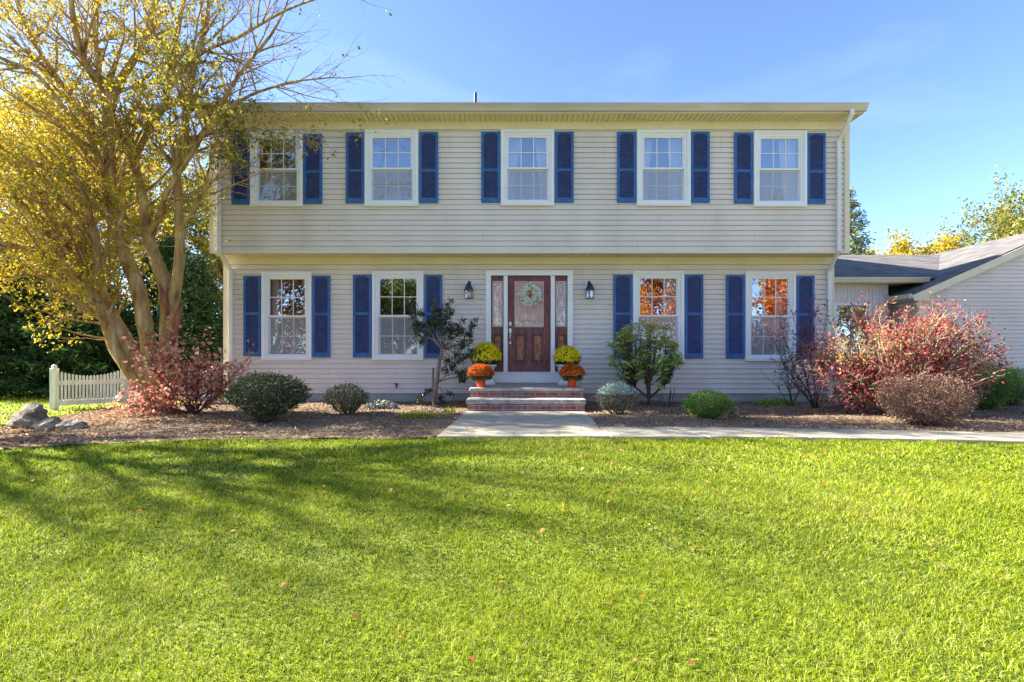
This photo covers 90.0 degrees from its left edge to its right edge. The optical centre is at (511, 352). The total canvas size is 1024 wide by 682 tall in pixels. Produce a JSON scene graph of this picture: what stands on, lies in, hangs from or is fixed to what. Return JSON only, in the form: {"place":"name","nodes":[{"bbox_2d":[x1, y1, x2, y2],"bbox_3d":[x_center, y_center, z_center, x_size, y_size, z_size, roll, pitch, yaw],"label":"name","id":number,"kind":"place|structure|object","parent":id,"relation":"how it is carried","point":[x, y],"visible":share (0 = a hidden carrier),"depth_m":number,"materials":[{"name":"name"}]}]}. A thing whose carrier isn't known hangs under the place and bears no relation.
{"place":"outdoors","nodes":[
{"label":"outdoors","id":0,"kind":"place"},
{"bbox_2d":[0,361,1023,681],"bbox_3d":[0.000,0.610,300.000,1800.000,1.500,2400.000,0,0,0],"label":"lawn","id":1,"kind":"structure","parent":0,"point":[504,595],"depth_m":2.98,"materials":[{"name":"plant"}]},
{"bbox_2d":[0,246,84,395],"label":"cedar tree","id":2,"kind":"object","parent":1,"relation":"on","point":[12,340],"visible":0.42,"depth_m":12.40,"materials":[{"name":"green plant"}]},
{"bbox_2d":[5,221,79,349],"bbox_3d":[-14.665,-1.549,15.951,4.266,5.464,4.822,0,0,0],"label":"cedar tree","id":3,"kind":"object","parent":1,"relation":"on","point":[46,300],"depth_m":15.54,"materials":[{"name":"green plant"}]},
{"bbox_2d":[0,272,139,397],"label":"cedar tree","id":4,"kind":"object","parent":1,"relation":"on","point":[85,357],"visible":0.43,"depth_m":12.11,"materials":[{"name":"green plant"}]},
{"bbox_2d":[0,88,171,301],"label":"yellow maple","id":5,"kind":"object","parent":1,"relation":"on","point":[7,131],"visible":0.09,"depth_m":14.60,"materials":[{"name":"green plant"}]},
{"bbox_2d":[0,61,197,293],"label":"yellow maple","id":6,"kind":"object","parent":1,"relation":"on","point":[86,140],"visible":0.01,"depth_m":20.83,"materials":[{"name":"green plant"}]},
{"bbox_2d":[0,51,212,304],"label":"yellow maple","id":7,"kind":"object","parent":1,"relation":"on","point":[51,110],"visible":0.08,"depth_m":16.74,"materials":[{"name":"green plant"}]},
{"bbox_2d":[95,234,220,378],"bbox_3d":[-10.054,-1.159,14.826,3.544,4.676,4.208,0,0,0],"label":"cedar tree","id":8,"kind":"object","parent":1,"relation":"on","point":[167,254],"visible":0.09,"depth_m":14.48,"materials":[{"name":"green plant"}]},
{"bbox_2d":[126,99,222,324],"bbox_3d":[-10.797,-3.990,18.907,6.956,10.148,6.787,0,0,-31],"label":"yellow maple","id":9,"kind":"object","parent":1,"relation":"on","point":[199,170],"visible":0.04,"depth_m":17.75,"materials":[{"name":"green plant"}]},
{"bbox_2d":[131,250,222,392],"bbox_3d":[-8.345,-0.797,13.450,2.821,3.818,2.760,0,0,38],"label":"cedar tree","id":10,"kind":"object","parent":1,"relation":"on","point":[198,308],"visible":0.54,"depth_m":13.15,"materials":[{"name":"green plant"}]},
{"bbox_2d":[141,160,268,381],"bbox_3d":[-9.195,-2.539,16.515,4.900,7.236,5.605,0,0,-24],"label":"yellow maple","id":11,"kind":"object","parent":1,"relation":"on","point":[198,245],"visible":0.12,"depth_m":15.42,"materials":[{"name":"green plant"}]},
{"bbox_2d":[0,392,1023,448],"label":"mulch","id":12,"kind":"object","parent":1,"relation":"on","point":[276,422],"visible":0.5,"depth_m":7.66,"materials":[{"name":"brown wood"}]},
{"bbox_2d":[5,403,48,429],"bbox_3d":[-6.763,0.936,7.168,0.490,0.452,0.419,0,0,30],"label":"boulder","id":13,"kind":"object","parent":12,"relation":"on","point":[29,415],"visible":0.59,"depth_m":7.08,"materials":[{"name":"stone"}]},
{"bbox_2d":[31,416,62,431],"bbox_3d":[-6.294,1.008,6.958,0.381,0.271,0.354,0,0,43],"label":"boulder","id":14,"kind":"object","parent":12,"relation":"on","point":[50,423],"visible":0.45,"depth_m":6.85,"materials":[{"name":"stone"}]},
{"bbox_2d":[55,419,88,429],"bbox_3d":[-5.977,1.023,6.979,0.372,0.238,0.340,0,0,0],"label":"boulder","id":15,"kind":"object","parent":12,"relation":"on","point":[73,424],"visible":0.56,"depth_m":6.92,"materials":[{"name":"stone"}]},
{"bbox_2d":[49,364,217,410],"bbox_3d":[-7.346,0.635,10.117,2.678,0.850,0.371,0,0,-28],"label":"picket fence","id":16,"kind":"object","parent":12,"relation":"on","point":[54,384],"visible":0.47,"depth_m":9.68,"materials":[{"name":"white paint"}]},
{"bbox_2d":[98,314,255,416],"bbox_3d":[-5.452,0.288,8.702,2.363,1.852,1.447,0,0,0],"label":"red viburnum","id":17,"kind":"object","parent":12,"relation":"on","point":[180,385],"visible":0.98,"depth_m":8.53,"materials":[{"name":"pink plant"}]},
{"bbox_2d":[0,0,402,411],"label":"yellow tree","id":18,"kind":"object","parent":12,"relation":"on","point":[81,262],"visible":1,"depth_m":8.72,"materials":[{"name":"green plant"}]},
{"bbox_2d":[217,370,314,422],"bbox_3d":[-3.730,0.656,7.760,1.373,0.825,1.203,0,0,0],"label":"boxwood","id":19,"kind":"object","parent":12,"relation":"on","point":[270,409],"visible":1,"depth_m":7.54,"materials":[{"name":"green plant"}]},
{"bbox_2d":[319,381,369,413],"bbox_3d":[-2.852,0.777,8.783,0.843,0.582,0.830,0,0,0],"label":"clipped shrub","id":20,"kind":"object","parent":12,"relation":"on","point":[343,405],"visible":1,"depth_m":8.70,"materials":[{"name":"green plant"}]},
{"bbox_2d":[364,399,383,409],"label":"dusty plant","id":21,"kind":"object","parent":12,"relation":"on","point":[372,405],"visible":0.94,"depth_m":9.44,"materials":[{"name":"plant"}]},
{"bbox_2d":[378,400,397,408],"bbox_3d":[-2.347,1.014,9.605,0.392,0.268,0.366,0,0,0],"label":"rock","id":22,"kind":"object","parent":12,"relation":"on","point":[387,404],"visible":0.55,"depth_m":9.48,"materials":[{"name":"stone"}]},
{"bbox_2d":[398,411,440,418],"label":"grass tuft","id":23,"kind":"object","parent":12,"relation":"on","point":[413,414],"visible":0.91,"depth_m":8.14,"materials":[{"name":"green plant"}]},
{"bbox_2d":[408,296,481,405],"bbox_3d":[-1.338,-0.025,10.141,1.524,2.213,0.599,0,0,0],"label":"camellia","id":24,"kind":"object","parent":12,"relation":"on","point":[434,322],"visible":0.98,"depth_m":10.12,"materials":[{"name":"green plant"}]},
{"bbox_2d":[443,406,456,412],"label":"weed","id":25,"kind":"object","parent":12,"relation":"on","point":[449,411],"visible":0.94,"depth_m":8.73,"materials":[{"name":"green plant"}]},
{"bbox_2d":[0,400,1023,663],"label":"fallen leaves","id":26,"kind":"object","parent":1,"relation":"on","point":[114,418],"visible":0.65,"depth_m":6.70,"materials":[{"name":"brown plant"}]},
{"bbox_2d":[466,383,585,410],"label":"brick steps","id":27,"kind":"structure","parent":1,"relation":"on","point":[526,398],"depth_m":9.09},
{"bbox_2d":[467,363,494,386],"bbox_3d":[-0.577,0.406,9.465,0.525,0.458,0.524,0,0,0],"label":"potted mum","id":28,"kind":"object","parent":27,"relation":"on","point":[480,374],"visible":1,"depth_m":9.34,"materials":[{"name":"orange plant"}]},
{"bbox_2d":[470,341,501,384],"bbox_3d":[-0.537,0.198,10.356,0.672,0.874,0.685,0,0,0],"label":"mum planter","id":29,"kind":"object","parent":27,"relation":"on","point":[491,352],"visible":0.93,"depth_m":10.18,"materials":[{"name":"yellow plant"}]},
{"bbox_2d":[495,383,557,384],"bbox_3d":[0.303,0.629,10.460,1.292,0.012,0.480,0,0,0],"label":"door mat","id":30,"kind":"object","parent":27,"relation":"on","point":[526,384],"depth_m":10.22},
{"bbox_2d":[552,345,581,384],"bbox_3d":[1.114,0.235,10.359,0.608,0.800,0.614,0,0,0],"label":"mum planter","id":31,"kind":"object","parent":27,"relation":"on","point":[568,354],"visible":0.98,"depth_m":10.18,"materials":[{"name":"yellow plant"}]},
{"bbox_2d":[559,363,585,386],"bbox_3d":[1.109,0.406,9.456,0.524,0.459,0.506,0,0,0],"label":"potted mum","id":32,"kind":"object","parent":27,"relation":"on","point":[576,372],"visible":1,"depth_m":9.35,"materials":[{"name":"orange plant"}]},
{"bbox_2d":[193,92,868,402],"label":"colonial house","id":33,"kind":"structure","parent":1,"relation":"on","point":[713,234],"depth_m":10.43,"materials":[{"name":"plastic"}]},
{"bbox_2d":[249,130,302,206],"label":"window","id":34,"kind":"structure","parent":33,"relation":"in","point":[255,201],"depth_m":10.37,"materials":[{"name":"white plastic"}]},
{"bbox_2d":[260,272,311,359],"bbox_3d":[-4.783,-0.781,10.991,1.088,1.878,0.314,0,0,0],"label":"window","id":35,"kind":"structure","parent":33,"relation":"in","point":[266,277],"depth_m":10.87,"materials":[{"name":"white plastic"}]},
{"bbox_2d":[364,129,418,205],"bbox_3d":[-2.441,-3.741,10.427,1.111,1.553,0.186,0,0,0],"label":"window","id":36,"kind":"structure","parent":33,"relation":"in","point":[370,134],"depth_m":10.37,"materials":[{"name":"white plastic"}]},
{"bbox_2d":[371,271,423,359],"bbox_3d":[-2.422,-0.787,10.927,1.115,1.891,0.186,0,0,0],"label":"window","id":37,"kind":"structure","parent":33,"relation":"in","point":[376,275],"depth_m":10.87,"materials":[{"name":"white plastic"}]},
{"bbox_2d":[464,281,473,298],"bbox_3d":[-0.904,-1.339,10.760,0.200,0.439,0.280,0,0,0],"label":"wall lantern","id":38,"kind":"object","parent":33,"relation":"attached to","point":[469,287],"depth_m":10.68,"materials":[{"name":"black metal"}]},
{"bbox_2d":[500,129,554,205],"bbox_3d":[0.313,-3.749,10.491,1.101,1.547,0.314,0,0,0],"label":"window","id":39,"kind":"structure","parent":33,"relation":"in","point":[511,139],"depth_m":10.39,"materials":[{"name":"white plastic"}]},
{"bbox_2d":[508,276,549,371],"bbox_3d":[0.366,-0.618,10.922,0.906,2.039,0.136,0,0,0],"label":"front door","id":40,"kind":"structure","parent":33,"relation":"in","point":[528,328],"depth_m":10.94,"materials":[{"name":"brown wood"}]},
{"bbox_2d":[517,276,542,307],"bbox_3d":[0.383,-1.297,10.855,0.555,0.702,0.171,0,0,0],"label":"wreath","id":41,"kind":"object","parent":33,"relation":"attached to","point":[530,288],"visible":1,"depth_m":10.82,"materials":[{"name":"white plant"}]},
{"bbox_2d":[585,281,594,298],"bbox_3d":[1.631,-1.339,10.760,0.200,0.439,0.280,0,0,0],"label":"wall lantern","id":42,"kind":"object","parent":33,"relation":"attached to","point":[589,287],"depth_m":10.67,"materials":[{"name":"black metal"}]},
{"bbox_2d":[633,271,684,359],"bbox_3d":[3.111,-0.789,10.991,1.111,1.893,0.314,0,0,0],"label":"window","id":43,"kind":"structure","parent":33,"relation":"in","point":[673,296],"depth_m":10.87,"materials":[{"name":"white plastic"}]},
{"bbox_2d":[636,129,691,205],"bbox_3d":[3.072,-3.744,10.491,1.115,1.548,0.314,0,0,0],"label":"window","id":44,"kind":"structure","parent":33,"relation":"in","point":[678,140],"depth_m":10.39,"materials":[{"name":"white plastic"}]},
{"bbox_2d":[745,272,795,360],"bbox_3d":[5.489,-0.776,10.991,1.096,1.896,0.314,0,0,0],"label":"window","id":45,"kind":"structure","parent":33,"relation":"in","point":[779,278],"depth_m":10.87,"materials":[{"name":"white plastic"}]},
{"bbox_2d":[753,130,807,206],"bbox_3d":[5.431,-3.728,10.491,1.104,1.548,0.314,0,0,0],"label":"window","id":46,"kind":"structure","parent":33,"relation":"in","point":[794,180],"depth_m":10.38,"materials":[{"name":"white plastic"}]},
{"bbox_2d":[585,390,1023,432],"bbox_3d":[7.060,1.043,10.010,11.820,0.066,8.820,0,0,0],"label":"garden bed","id":47,"kind":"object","parent":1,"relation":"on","point":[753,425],"visible":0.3,"depth_m":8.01,"materials":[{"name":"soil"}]},
{"bbox_2d":[594,381,640,414],"bbox_3d":[1.788,0.762,8.705,0.791,0.612,0.754,0,0,39],"label":"blue spruce shrub","id":48,"kind":"object","parent":47,"relation":"on","point":[606,390],"visible":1,"depth_m":8.60,"materials":[{"name":"plant"}]},
{"bbox_2d":[606,318,687,405],"bbox_3d":[2.610,0.182,9.991,1.696,1.765,1.217,0,0,0],"label":"rhododendron","id":49,"kind":"object","parent":47,"relation":"on","point":[631,376],"visible":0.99,"depth_m":9.75,"materials":[{"name":"green plant"}]},
{"bbox_2d":[680,388,735,418],"bbox_3d":[3.101,0.816,8.148,0.863,0.507,0.882,0,0,0],"label":"boxwood","id":50,"kind":"object","parent":47,"relation":"on","point":[708,411],"visible":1,"depth_m":8.01,"materials":[{"name":"green plant"}]},
{"bbox_2d":[727,407,739,417],"bbox_3d":[3.590,1.005,8.300,0.184,0.272,0.253,0,0,28],"label":"rock","id":51,"kind":"object","parent":47,"relation":"on","point":[733,412],"visible":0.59,"depth_m":8.21,"materials":[{"name":"stone"}]},
{"bbox_2d":[753,396,798,405],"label":"groundcover plant","id":52,"kind":"object","parent":47,"relation":"on","point":[773,401],"visible":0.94,"depth_m":10.11,"materials":[{"name":"green plant"}]},
{"bbox_2d":[762,340,809,405],"bbox_3d":[5.418,0.384,10.091,1.183,1.362,0.618,0,0,0],"label":"bare twig shrub","id":53,"kind":"object","parent":47,"relation":"on","point":[789,391],"visible":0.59,"depth_m":10.09,"materials":[{"name":"red plant"}]},
{"bbox_2d":[765,292,843,407],"bbox_3d":[5.476,-0.031,9.581,1.412,2.196,0.777,0,0,0],"label":"thin red shrub","id":54,"kind":"object","parent":47,"relation":"on","point":[804,393],"visible":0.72,"depth_m":9.59,"materials":[{"name":"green plant"}]},
{"bbox_2d":[786,290,1013,416],"bbox_3d":[6.606,0.006,8.685,3.758,2.184,2.285,0,0,0],"label":"red burning bush","id":55,"kind":"object","parent":47,"relation":"on","point":[923,355],"visible":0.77,"depth_m":8.45,"materials":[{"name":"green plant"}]},
{"bbox_2d":[871,372,985,425],"bbox_3d":[6.046,0.669,7.440,1.368,0.800,1.334,0,0,0],"label":"barberry","id":56,"kind":"object","parent":47,"relation":"on","point":[901,405],"visible":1,"depth_m":7.27,"materials":[{"name":"red plant"}]},
{"bbox_2d":[963,362,1023,408],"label":"yew shrub","id":57,"kind":"object","parent":47,"relation":"on","point":[986,403],"visible":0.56,"depth_m":9.28,"materials":[{"name":"green plant"}]},
{"bbox_2d":[984,366,1023,405],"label":"yew shrub","id":58,"kind":"object","parent":47,"relation":"on","point":[1015,402],"visible":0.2,"depth_m":9.96,"materials":[{"name":"green plant"}]},
{"bbox_2d":[843,187,876,254],"bbox_3d":[20.098,-4.450,30.959,4.720,11.141,4.784,0,0,0],"label":"pine tree","id":59,"kind":"object","parent":1,"relation":"on","point":[859,244],"visible":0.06,"depth_m":30.24,"materials":[{"name":"green plant"}]},
{"bbox_2d":[852,225,969,254],"bbox_3d":[27.939,-3.982,35.857,8.800,10.116,8.777,0,0,0],"label":"autumn tree","id":60,"kind":"object","parent":1,"relation":"on","point":[901,247],"visible":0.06,"depth_m":34.50,"materials":[{"name":"yellow plant"}]},
{"bbox_2d":[834,233,1023,391],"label":"garage wing","id":61,"kind":"structure","parent":1,"relation":"on","point":[988,275],"depth_m":13.76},
{"bbox_2d":[834,303,870,358],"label":"window","id":62,"kind":"structure","parent":61,"relation":"in","point":[835,304],"depth_m":14.26,"materials":[{"name":"white plastic"}]},
{"bbox_2d":[924,165,1023,249],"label":"autumn tree","id":63,"kind":"object","parent":1,"relation":"on","point":[1012,225],"visible":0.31,"depth_m":33.14,"materials":[{"name":"green plant"}]},
{"bbox_2d":[0,0,1023,313],"label":"sky","id":64,"kind":"structure","parent":0,"point":[941,81],"materials":[{"name":"blue"}]},
{"bbox_2d":[657,387,675,407],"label":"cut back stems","id":65,"kind":"object","parent":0,"point":[670,404],"visible":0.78,"depth_m":9.70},
{"bbox_2d":[437,411,1023,444],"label":"path","id":66,"kind":"structure","parent":0,"point":[510,425],"depth_m":6.54,"materials":[{"name":"concrete"}]}
]}

